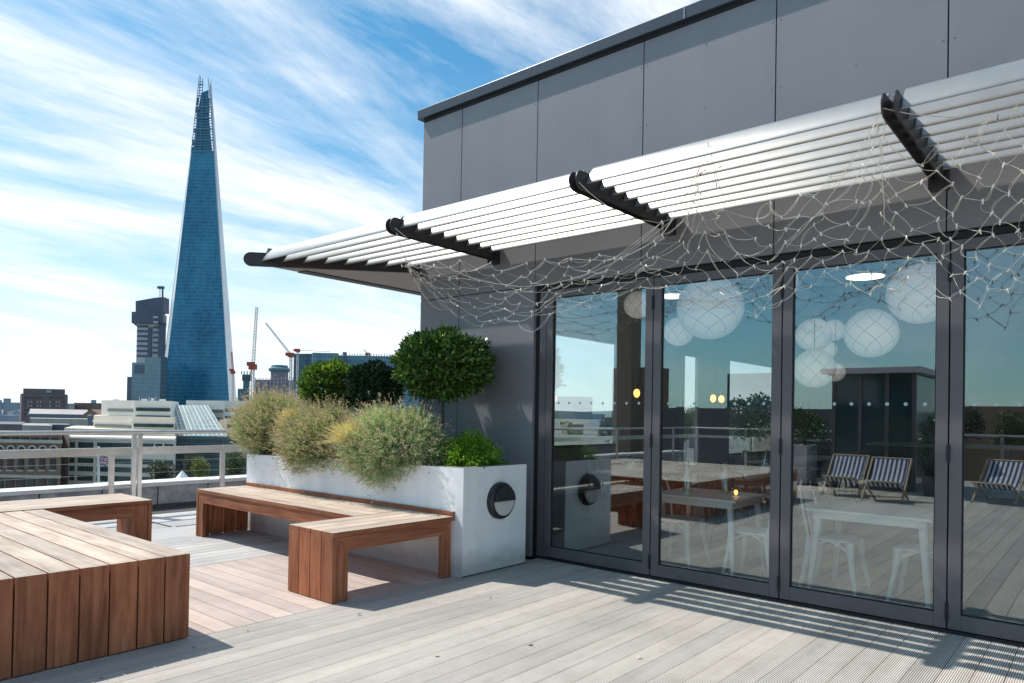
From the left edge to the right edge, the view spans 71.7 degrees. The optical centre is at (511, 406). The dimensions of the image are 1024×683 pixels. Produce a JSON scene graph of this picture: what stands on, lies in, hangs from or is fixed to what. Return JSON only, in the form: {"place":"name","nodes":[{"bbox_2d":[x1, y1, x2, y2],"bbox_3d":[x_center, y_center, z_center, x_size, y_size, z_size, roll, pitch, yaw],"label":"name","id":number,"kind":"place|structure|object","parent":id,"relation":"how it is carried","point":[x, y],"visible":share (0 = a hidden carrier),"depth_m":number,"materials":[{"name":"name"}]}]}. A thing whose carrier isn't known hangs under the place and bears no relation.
{"place":"outdoors","nodes":[
{"label":"outdoors","id":0,"kind":"place"},
{"bbox_2d":[0,430,62,488],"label":"arched brick building","id":1,"kind":"structure","parent":0,"point":[23,471],"depth_m":176.63,"materials":[{"name":"brick"}]},
{"bbox_2d":[97,446,107,482],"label":"flagpole","id":2,"kind":"object","parent":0,"point":[102,460],"visible":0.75,"depth_m":106.12,"materials":[{"name":"metal"}]},
{"bbox_2d":[131,286,168,375],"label":"hospital tower","id":3,"kind":"structure","parent":0,"point":[149,319],"depth_m":824.83,"materials":[{"name":"concrete"}]},
{"bbox_2d":[87,511,288,566],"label":"deck","id":4,"kind":"structure","parent":0,"point":[209,549],"depth_m":7.62,"materials":[{"name":"wood"}]},
{"bbox_2d":[0,493,152,541],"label":"long bench","id":5,"kind":"object","parent":4,"relation":"on","point":[132,515],"visible":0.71,"depth_m":6.71,"materials":[{"name":"brown wood"}]},
{"bbox_2d":[196,482,454,536],"bbox_3d":[-2.015,1.174,7.044,3.446,0.559,0.621,0,-1,40],"label":"planter bench","id":6,"kind":"object","parent":4,"relation":"on","point":[222,509],"visible":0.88,"depth_m":7.26,"materials":[{"name":"brown wood"}]},
{"bbox_2d":[0,0,771,412],"label":"sky","id":7,"kind":"structure","parent":0,"point":[319,132],"materials":[{"name":"blue"}]},
{"bbox_2d":[2,409,770,464],"bbox_3d":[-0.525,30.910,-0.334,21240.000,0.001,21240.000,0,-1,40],"label":"ground","id":8,"kind":"structure","parent":0,"point":[738,444],"depth_m":896.27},
{"bbox_2d":[3,398,10,414],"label":"city block","id":9,"kind":"structure","parent":8,"relation":"on","point":[6,404],"depth_m":1770.38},
{"bbox_2d":[0,414,19,421],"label":"block","id":10,"kind":"structure","parent":8,"relation":"on","point":[10,418],"depth_m":1006.26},
{"bbox_2d":[0,422,24,430],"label":"block","id":11,"kind":"structure","parent":8,"relation":"on","point":[10,426],"depth_m":306.77,"materials":[{"name":"concrete"}]},
{"bbox_2d":[22,423,51,430],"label":"block","id":12,"kind":"structure","parent":8,"relation":"on","point":[36,427],"depth_m":294.96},
{"bbox_2d":[19,388,67,422],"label":"hotel block","id":13,"kind":"structure","parent":8,"relation":"on","point":[43,399],"depth_m":593.01,"materials":[{"name":"brown brick"}]},
{"bbox_2d":[30,418,87,426],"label":"block","id":14,"kind":"structure","parent":8,"relation":"on","point":[76,422],"depth_m":353.99,"materials":[{"name":"stone"}]},
{"bbox_2d":[49,423,68,430],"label":"block","id":15,"kind":"structure","parent":8,"relation":"on","point":[58,426],"depth_m":309.13,"materials":[{"name":"concrete"}]},
{"bbox_2d":[28,409,100,422],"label":"long shed","id":16,"kind":"structure","parent":8,"relation":"on","point":[55,413],"depth_m":389.51,"materials":[{"name":"white metal"}]},
{"bbox_2d":[74,403,100,410],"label":"city block","id":17,"kind":"structure","parent":8,"relation":"on","point":[84,406],"depth_m":731.74,"materials":[{"name":"brown brick"}]},
{"bbox_2d":[61,435,175,484],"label":"offices","id":18,"kind":"structure","parent":8,"relation":"on","point":[80,469],"depth_m":187.84,"materials":[{"name":"concrete"}]},
{"bbox_2d":[64,397,178,435],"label":"stepped offices","id":19,"kind":"structure","parent":8,"relation":"on","point":[142,414],"depth_m":207.25,"materials":[{"name":"white concrete"}]},
{"bbox_2d":[95,424,130,427],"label":"window","id":20,"kind":"structure","parent":19,"relation":"in","point":[96,425],"depth_m":209.90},
{"bbox_2d":[108,408,132,411],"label":"window","id":21,"kind":"structure","parent":19,"relation":"in","point":[109,409],"depth_m":211.26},
{"bbox_2d":[127,377,131,399],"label":"slim block","id":22,"kind":"structure","parent":8,"relation":"on","point":[129,381],"depth_m":696.54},
{"bbox_2d":[131,357,167,400],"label":"pale glass block","id":23,"kind":"structure","parent":8,"relation":"on","point":[150,384],"depth_m":660.80,"materials":[{"name":"glass"}]},
{"bbox_2d":[146,459,178,479],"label":"plane tree","id":24,"kind":"object","parent":8,"relation":"on","point":[162,469],"visible":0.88,"depth_m":138.77,"materials":[{"name":"green plant"}]},
{"bbox_2d":[182,454,195,476],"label":"plane tree","id":25,"kind":"object","parent":8,"relation":"on","point":[187,468],"visible":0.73,"depth_m":147.10,"materials":[{"name":"green plant"}]},
{"bbox_2d":[189,455,210,476],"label":"plane tree","id":26,"kind":"object","parent":8,"relation":"on","point":[199,466],"visible":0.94,"depth_m":141.00,"materials":[{"name":"green plant"}]},
{"bbox_2d":[164,75,236,404],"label":"glass tower","id":27,"kind":"structure","parent":8,"relation":"on","point":[198,350],"depth_m":726.51,"materials":[{"name":"glass"}]},
{"bbox_2d":[174,405,245,477],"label":"glass atrium","id":28,"kind":"object","parent":8,"relation":"on","point":[196,417],"visible":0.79,"depth_m":202.19,"materials":[{"name":"grey glass"}]},
{"bbox_2d":[186,400,249,474],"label":"offices","id":29,"kind":"structure","parent":8,"relation":"on","point":[219,410],"depth_m":218.75,"materials":[{"name":"white glass"}]},
{"bbox_2d":[229,353,235,400],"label":"tower crane","id":30,"kind":"object","parent":8,"relation":"on","point":[232,371],"visible":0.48,"depth_m":589.62,"materials":[{"name":"white paint"}]},
{"bbox_2d":[225,451,246,475],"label":"plane tree","id":31,"kind":"object","parent":8,"relation":"on","point":[232,458],"visible":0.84,"depth_m":128.89,"materials":[{"name":"green plant"}]},
{"bbox_2d":[241,371,251,400],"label":"building","id":32,"kind":"structure","parent":8,"relation":"on","point":[246,379],"depth_m":613.84,"materials":[{"name":"teal concrete"}]},
{"bbox_2d":[247,307,257,398],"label":"tower crane","id":33,"kind":"object","parent":8,"relation":"on","point":[251,365],"visible":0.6,"depth_m":553.67,"materials":[{"name":"white paint"}]},
{"bbox_2d":[255,377,292,396],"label":"scaffolded block","id":34,"kind":"structure","parent":8,"relation":"on","point":[272,384],"depth_m":566.68,"materials":[{"name":"brick"}]},
{"bbox_2d":[268,365,290,379],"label":"round drum","id":35,"kind":"object","parent":8,"relation":"on","point":[280,371],"visible":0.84,"depth_m":607.49,"materials":[{"name":"brick"}]},
{"bbox_2d":[265,323,294,400],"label":"tower crane","id":36,"kind":"object","parent":8,"relation":"on","point":[290,355],"visible":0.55,"depth_m":541.93,"materials":[{"name":"white paint"}]},
{"bbox_2d":[293,349,329,404],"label":"tower crane","id":37,"kind":"object","parent":8,"relation":"on","point":[297,350],"visible":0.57,"depth_m":500.88,"materials":[{"name":"white paint"}]},
{"bbox_2d":[293,353,338,404],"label":"dark glass offices","id":38,"kind":"structure","parent":8,"relation":"on","point":[306,359],"depth_m":508.59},
{"bbox_2d":[339,352,418,415],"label":"pale glass offices","id":39,"kind":"structure","parent":8,"relation":"on","point":[351,360],"depth_m":555.06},
{"bbox_2d":[562,423,583,434],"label":"block","id":40,"kind":"structure","parent":8,"relation":"on","point":[572,432],"depth_m":1136.90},
{"bbox_2d":[588,420,601,426],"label":"block","id":41,"kind":"structure","parent":8,"relation":"on","point":[594,423],"depth_m":2016.20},
{"bbox_2d":[596,413,612,442],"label":"plane tree","id":42,"kind":"object","parent":8,"relation":"on","point":[607,421],"visible":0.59,"depth_m":105.68,"materials":[{"name":"green plant"}]},
{"bbox_2d":[684,407,693,463],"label":"plane tree","id":43,"kind":"object","parent":8,"relation":"on","point":[687,423],"visible":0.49,"depth_m":70.58,"materials":[{"name":"green plant"}]},
{"bbox_2d":[684,425,693,447],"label":"block","id":44,"kind":"structure","parent":8,"relation":"on","point":[689,443],"depth_m":712.12,"materials":[{"name":"concrete"}]},
{"bbox_2d":[729,391,770,450],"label":"plane tree","id":45,"kind":"object","parent":8,"relation":"on","point":[753,418],"visible":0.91,"depth_m":72.45,"materials":[{"name":"green plant"}]},
{"bbox_2d":[754,429,770,449],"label":"block","id":46,"kind":"structure","parent":8,"relation":"on","point":[764,444],"depth_m":700.58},
{"bbox_2d":[2,402,770,420],"bbox_3d":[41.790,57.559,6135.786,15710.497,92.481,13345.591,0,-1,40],"label":"hills","id":47,"kind":"structure","parent":0,"point":[578,415],"depth_m":6135.67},
{"bbox_2d":[0,558,1023,682],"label":"deck","id":48,"kind":"structure","parent":0,"point":[571,623],"depth_m":4.39,"materials":[{"name":"grey"}]},
{"bbox_2d":[525,474,693,560],"bbox_3d":[3.449,1.740,3.530,20.532,0.396,27.848,0,-1,40],"label":"deck base","id":49,"kind":"object","parent":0,"point":[690,480],"depth_m":15.96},
{"bbox_2d":[152,505,195,514],"bbox_3d":[-4.466,1.631,10.255,0.584,0.348,27.848,0,-1,40],"label":"gravel strip","id":50,"kind":"object","parent":49,"relation":"on","point":[173,509],"depth_m":9.96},
{"bbox_2d":[0,475,246,508],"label":"parapet wall","id":51,"kind":"structure","parent":50,"relation":"on","point":[168,493],"depth_m":10.04,"materials":[{"name":"concrete"}]},
{"bbox_2d":[0,427,612,496],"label":"steel railing","id":52,"kind":"object","parent":51,"relation":"on","point":[136,453],"visible":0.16,"depth_m":9.30,"materials":[{"name":"silver metal"}]},
{"bbox_2d":[0,436,612,493],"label":"leaning rail","id":53,"kind":"object","parent":52,"relation":"attached to","point":[110,453],"visible":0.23,"depth_m":9.32,"materials":[{"name":"silver metal"}]},
{"bbox_2d":[0,552,454,681],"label":"wooden decking","id":54,"kind":"object","parent":49,"relation":"on","point":[223,596],"depth_m":5.62,"materials":[{"name":"wood"}]},
{"bbox_2d":[0,509,189,679],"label":"slatted platform","id":55,"kind":"structure","parent":54,"relation":"on","point":[72,590],"depth_m":4.08,"materials":[{"name":"brown wood"}]},
{"bbox_2d":[288,510,454,603],"bbox_3d":[-1.127,1.197,5.862,0.578,0.518,1.263,0,-1,40],"label":"short bench","id":56,"kind":"object","parent":54,"relation":"on","point":[318,561],"visible":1,"depth_m":5.47,"materials":[{"name":"brown wood"}]},
{"bbox_2d":[246,453,526,577],"bbox_3d":[-1.513,0.999,7.594,3.591,0.948,0.858,0,-1,40],"label":"white planter","id":57,"kind":"object","parent":49,"relation":"on","point":[483,540],"visible":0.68,"depth_m":6.52,"materials":[{"name":"white painted metal"},{"name":"soil"}]},
{"bbox_2d":[213,375,304,469],"bbox_3d":[-2.933,0.200,8.543,1.464,1.184,0.993,0,-1,40],"label":"lavender bush","id":58,"kind":"object","parent":57,"relation":"on","point":[253,417],"visible":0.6,"depth_m":8.32,"materials":[{"name":"green plant"}]},
{"bbox_2d":[269,408,303,459],"bbox_3d":[-2.480,0.295,7.887,0.574,0.584,0.525,0,-1,40],"label":"grass tuft","id":59,"kind":"object","parent":57,"relation":"on","point":[281,418],"visible":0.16,"depth_m":7.78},
{"bbox_2d":[261,389,362,479],"bbox_3d":[-2.107,0.370,7.711,1.805,1.129,1.033,0,-1,40],"label":"lavender bush","id":60,"kind":"object","parent":57,"relation":"on","point":[309,421],"visible":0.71,"depth_m":7.48,"materials":[{"name":"green plant"}]},
{"bbox_2d":[295,355,368,411],"bbox_3d":[-2.071,0.006,8.184,0.855,1.228,0.875,1,-1,11],"label":"bay tree","id":61,"kind":"object","parent":57,"relation":"on","point":[329,376],"visible":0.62,"depth_m":7.92,"materials":[{"name":"green plant"}]},
{"bbox_2d":[309,418,372,466],"bbox_3d":[-1.541,0.343,7.037,0.965,0.503,1.030,0,-1,40],"label":"grass tuft","id":62,"kind":"object","parent":57,"relation":"on","point":[348,429],"visible":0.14,"depth_m":6.89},
{"bbox_2d":[342,359,405,411],"bbox_3d":[-1.566,0.033,7.981,0.753,1.187,0.733,1,-1,12],"label":"bay tree","id":63,"kind":"object","parent":57,"relation":"on","point":[378,380],"visible":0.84,"depth_m":7.77,"materials":[{"name":"green plant"}]},
{"bbox_2d":[310,392,453,502],"bbox_3d":[-1.245,0.361,6.932,1.728,1.094,1.050,0,-1,40],"label":"lavender bush","id":64,"kind":"object","parent":57,"relation":"on","point":[403,438],"visible":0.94,"depth_m":6.64,"materials":[{"name":"plant"}]},
{"bbox_2d":[388,319,497,444],"bbox_3d":[-0.699,-0.123,7.136,1.087,1.510,1.121,1,-1,-18],"label":"bay tree","id":65,"kind":"object","parent":57,"relation":"on","point":[413,360],"visible":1,"depth_m":6.82,"materials":[{"name":"green plant"}]},
{"bbox_2d":[423,426,509,468],"bbox_3d":[-0.448,0.418,6.695,0.931,0.482,0.815,0,-1,40],"label":"leafy plant","id":66,"kind":"object","parent":57,"relation":"on","point":[475,451],"visible":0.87,"depth_m":6.54,"materials":[{"name":"green plant"}]},
{"bbox_2d":[487,482,515,518],"bbox_3d":[-0.084,0.854,6.437,0.086,0.335,0.335,0,-1,40],"label":"bulkhead lamp","id":67,"kind":"object","parent":57,"relation":"attached to","point":[501,497],"visible":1,"depth_m":6.38,"materials":[{"name":"black plastic"}]},
{"bbox_2d":[418,0,1023,646],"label":"rooftop pavilion","id":68,"kind":"structure","parent":49,"relation":"on","point":[948,382],"depth_m":6.64,"materials":[{"name":"grey glass"}]},
{"bbox_2d":[554,332,618,447],"bbox_3d":[0.708,-0.232,10.182,0.071,1.652,2.974,0,-1,40],"label":"window","id":69,"kind":"structure","parent":68,"relation":"in","point":[616,344],"depth_m":11.26,"materials":[{"name":"white glass"}]},
{"bbox_2d":[553,480,642,525],"bbox_3d":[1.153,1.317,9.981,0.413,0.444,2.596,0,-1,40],"label":"dining table","id":70,"kind":"object","parent":68,"relation":"on","point":[584,488],"visible":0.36,"depth_m":9.96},
{"bbox_2d":[543,278,654,574],"bbox_3d":[0.797,0.168,6.629,1.191,2.615,0.068,0,-1,40],"label":"glass door","id":71,"kind":"structure","parent":68,"relation":"in","point":[643,566],"depth_m":6.58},
{"bbox_2d":[583,457,628,523],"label":"metal chair","id":72,"kind":"object","parent":68,"relation":"on","point":[604,490],"visible":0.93,"depth_m":9.57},
{"bbox_2d":[620,455,642,513],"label":"metal chair","id":73,"kind":"object","parent":68,"relation":"on","point":[628,458],"visible":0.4,"depth_m":10.34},
{"bbox_2d":[243,59,1023,295],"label":"louvred canopy","id":74,"kind":"object","parent":68,"relation":"attached to","point":[808,153],"visible":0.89,"depth_m":5.04,"materials":[{"name":"metal"}]},
{"bbox_2d":[395,105,1023,332],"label":"net lights","id":75,"kind":"object","parent":74,"relation":"hanging from","point":[862,202],"visible":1,"depth_m":4.74},
{"bbox_2d":[624,290,645,318],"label":"pendant lamp","id":76,"kind":"object","parent":68,"relation":"hanging from","point":[635,304],"visible":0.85,"depth_m":9.04,"materials":[{"name":"paper"}]},
{"bbox_2d":[634,324,639,396],"bbox_3d":[1.670,-0.833,9.441,0.083,1.423,0.083,0,-1,40],"label":"hanging bulb","id":77,"kind":"object","parent":68,"relation":"hanging from","point":[636,392],"visible":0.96,"depth_m":9.42,"materials":[{"name":"yellow"}]},
{"bbox_2d":[591,464,713,531],"bbox_3d":[1.975,1.199,9.673,0.649,0.705,2.242,0,-1,40],"label":"dining table","id":78,"kind":"object","parent":68,"relation":"on","point":[668,470],"visible":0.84,"depth_m":9.02,"materials":[{"name":"wood"}]},
{"bbox_2d":[640,463,688,529],"bbox_3d":[1.930,1.116,8.862,0.482,0.853,0.459,0,-1,40],"label":"metal chair","id":79,"kind":"object","parent":68,"relation":"on","point":[682,473],"visible":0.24,"depth_m":8.73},
{"bbox_2d":[665,292,680,298],"bbox_3d":[2.206,-1.521,9.735,0.448,0.023,0.448,0,-1,40],"label":"ceiling spot","id":80,"kind":"object","parent":68,"relation":"attached to","point":[670,296],"visible":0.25,"depth_m":9.68,"materials":[{"name":"white"}]},
{"bbox_2d":[664,290,692,345],"bbox_3d":[2.192,-1.166,9.316,0.394,0.742,0.394,0,-1,40],"label":"pendant lamp","id":81,"kind":"object","parent":68,"relation":"hanging from","point":[676,333],"visible":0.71,"depth_m":9.18,"materials":[{"name":"paper"}]},
{"bbox_2d":[661,475,710,567],"bbox_3d":[1.614,1.090,6.886,0.482,0.853,0.458,0,-1,40],"label":"metal chair","id":82,"kind":"object","parent":68,"relation":"on","point":[672,520],"visible":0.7,"depth_m":6.88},
{"bbox_2d":[684,353,699,487],"bbox_3d":[3.316,0.259,13.257,0.071,2.478,0.649,0,-1,40],"label":"window","id":83,"kind":"structure","parent":68,"relation":"in","point":[697,357],"depth_m":13.47,"materials":[{"name":"white glass"}]},
{"bbox_2d":[677,460,721,525],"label":"metal chair","id":84,"kind":"object","parent":68,"relation":"on","point":[715,463],"visible":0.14,"depth_m":9.47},
{"bbox_2d":[676,279,744,338],"bbox_3d":[2.105,-1.136,7.531,0.700,0.844,0.700,0,-1,40],"label":"pendant lamp","id":85,"kind":"object","parent":68,"relation":"hanging from","point":[699,320],"visible":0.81,"depth_m":7.28,"materials":[{"name":"paper"}]},
{"bbox_2d":[710,354,715,401],"bbox_3d":[3.020,-0.787,10.616,0.083,1.444,0.083,0,-1,40],"label":"hanging bulb","id":86,"kind":"object","parent":68,"relation":"hanging from","point":[713,398],"visible":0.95,"depth_m":10.59,"materials":[{"name":"yellow"}]},
{"bbox_2d":[661,487,767,575],"bbox_3d":[1.831,1.163,6.622,0.838,0.705,0.755,0,-1,40],"label":"cafe table","id":87,"kind":"object","parent":68,"relation":"on","point":[709,498],"visible":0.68,"depth_m":6.42,"materials":[{"name":"white paint"}]},
{"bbox_2d":[650,262,783,597],"bbox_3d":[1.678,0.175,5.880,1.132,2.615,0.068,0,-1,40],"label":"glass door","id":88,"kind":"structure","parent":68,"relation":"in","point":[771,588],"depth_m":5.78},
{"bbox_2d":[709,469,755,547],"bbox_3d":[2.543,1.118,8.016,0.458,0.853,0.482,0,-1,40],"label":"metal chair","id":89,"kind":"object","parent":68,"relation":"on","point":[729,478],"visible":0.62,"depth_m":7.87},
{"bbox_2d":[722,457,764,519],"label":"metal chair","id":90,"kind":"object","parent":68,"relation":"on","point":[739,488],"visible":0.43,"depth_m":10.16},
{"bbox_2d":[721,514,769,579],"bbox_3d":[2.147,1.091,6.201,0.482,0.853,0.458,0,-1,40],"label":"metal chair","id":91,"kind":"object","parent":68,"relation":"on","point":[746,532],"visible":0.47,"depth_m":6.17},
{"bbox_2d":[729,358,771,454],"bbox_3d":[5.624,0.038,15.971,0.071,1.994,3.776,0,-1,40],"label":"window","id":92,"kind":"structure","parent":68,"relation":"in","point":[735,360],"depth_m":15.45,"materials":[{"name":"white glass"}]},
{"bbox_2d":[741,449,765,499],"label":"metal chair","id":93,"kind":"object","parent":68,"relation":"on","point":[745,451],"visible":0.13,"depth_m":12.75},
{"bbox_2d":[703,466,821,529],"bbox_3d":[3.432,1.222,9.519,0.590,0.705,2.714,0,-1,40],"label":"dining table","id":94,"kind":"object","parent":68,"relation":"on","point":[753,476],"visible":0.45,"depth_m":8.69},
{"bbox_2d":[759,464,769,473],"bbox_3d":[3.266,0.803,9.129,0.106,0.117,0.142,0,-1,40],"label":"napkin","id":95,"kind":"object","parent":94,"relation":"on","point":[765,469],"visible":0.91,"depth_m":9.10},
{"bbox_2d":[762,466,811,537],"bbox_3d":[3.382,1.139,8.712,0.482,0.853,0.459,0,-1,40],"label":"metal chair","id":96,"kind":"object","parent":68,"relation":"on","point":[796,501],"visible":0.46,"depth_m":8.58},
{"bbox_2d":[745,455,848,492],"bbox_3d":[5.145,1.285,12.630,0.708,0.705,3.304,0,-1,40],"label":"dining table","id":97,"kind":"object","parent":68,"relation":"on","point":[807,460],"visible":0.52,"depth_m":12.50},
{"bbox_2d":[795,279,831,349],"bbox_3d":[3.590,-1.090,8.437,0.410,0.864,0.410,0,-1,40],"label":"pendant lamp","id":98,"kind":"object","parent":68,"relation":"hanging from","point":[804,335],"visible":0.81,"depth_m":8.30,"materials":[{"name":"paper"}]},
{"bbox_2d":[795,269,835,387],"bbox_3d":[3.354,-0.870,7.857,0.448,1.325,0.448,0,-1,40],"label":"pendant lamp","id":99,"kind":"object","parent":68,"relation":"hanging from","point":[815,368],"visible":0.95,"depth_m":7.70,"materials":[{"name":"paper"}]},
{"bbox_2d":[798,462,844,527],"bbox_3d":[4.190,1.163,9.573,0.482,0.853,0.459,0,-1,40],"label":"metal chair","id":100,"kind":"object","parent":68,"relation":"on","point":[830,494],"visible":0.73,"depth_m":9.47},
{"bbox_2d":[805,455,839,490],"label":"metal chair","id":101,"kind":"object","parent":68,"relation":"on","point":[828,481],"visible":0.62,"depth_m":11.48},
{"bbox_2d":[821,303,837,356],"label":"pendant lamp","id":102,"kind":"object","parent":68,"relation":"hanging from","point":[829,348],"visible":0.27,"depth_m":10.02,"materials":[{"name":"paper"}]},
{"bbox_2d":[798,485,870,595],"bbox_3d":[2.688,1.098,5.927,0.482,0.853,0.458,0,-1,40],"label":"metal chair","id":103,"kind":"object","parent":68,"relation":"on","point":[851,542],"visible":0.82,"depth_m":5.90,"materials":[{"name":"metal"}]},
{"bbox_2d":[827,318,844,340],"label":"pendant lamp","id":104,"kind":"object","parent":68,"relation":"hanging from","point":[840,325],"visible":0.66,"depth_m":9.51,"materials":[{"name":"paper"}]},
{"bbox_2d":[831,293,845,381],"bbox_3d":[4.285,-0.916,9.390,0.258,1.168,0.258,0,-1,40],"label":"pendant lamp","id":105,"kind":"object","parent":68,"relation":"hanging from","point":[840,373],"visible":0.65,"depth_m":9.29,"materials":[{"name":"paper"}]},
{"bbox_2d":[827,452,860,501],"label":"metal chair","id":106,"kind":"object","parent":68,"relation":"on","point":[852,477],"visible":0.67,"depth_m":12.48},
{"bbox_2d":[844,271,886,280],"bbox_3d":[4.082,-1.506,8.197,0.448,0.023,0.448,0,-1,40],"label":"ceiling spot","id":107,"kind":"object","parent":68,"relation":"attached to","point":[865,276],"visible":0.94,"depth_m":8.14,"materials":[{"name":"white"}]},
{"bbox_2d":[779,241,951,627],"bbox_3d":[2.535,0.181,5.153,1.126,2.615,0.068,0,-1,40],"label":"glass door","id":108,"kind":"structure","parent":68,"relation":"in","point":[937,616],"depth_m":4.99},
{"bbox_2d":[843,263,899,357],"bbox_3d":[3.466,-1.007,6.837,0.491,1.070,0.491,0,-1,40],"label":"pendant lamp","id":109,"kind":"object","parent":68,"relation":"hanging from","point":[870,333],"visible":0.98,"depth_m":6.67,"materials":[{"name":"paper"}]},
{"bbox_2d":[805,500,948,607],"bbox_3d":[2.932,1.172,5.687,0.897,0.705,0.755,0,-1,40],"label":"cafe table","id":110,"kind":"object","parent":68,"relation":"on","point":[920,519],"visible":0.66,"depth_m":5.54,"materials":[{"name":"white paint"}]},
{"bbox_2d":[885,257,935,323],"bbox_3d":[3.547,-1.133,6.152,0.546,0.829,0.546,0,-1,40],"label":"pendant lamp","id":111,"kind":"object","parent":68,"relation":"hanging from","point":[912,301],"visible":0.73,"depth_m":6.00,"materials":[{"name":"paper"}]},
{"bbox_2d":[886,498,965,603],"bbox_3d":[3.210,1.102,5.484,0.482,0.853,0.458,0,-1,40],"label":"metal chair","id":112,"kind":"object","parent":68,"relation":"on","point":[903,551],"visible":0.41,"depth_m":5.46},
{"bbox_2d":[948,231,1023,641],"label":"glass door","id":113,"kind":"structure","parent":68,"relation":"in","point":[958,621],"depth_m":4.74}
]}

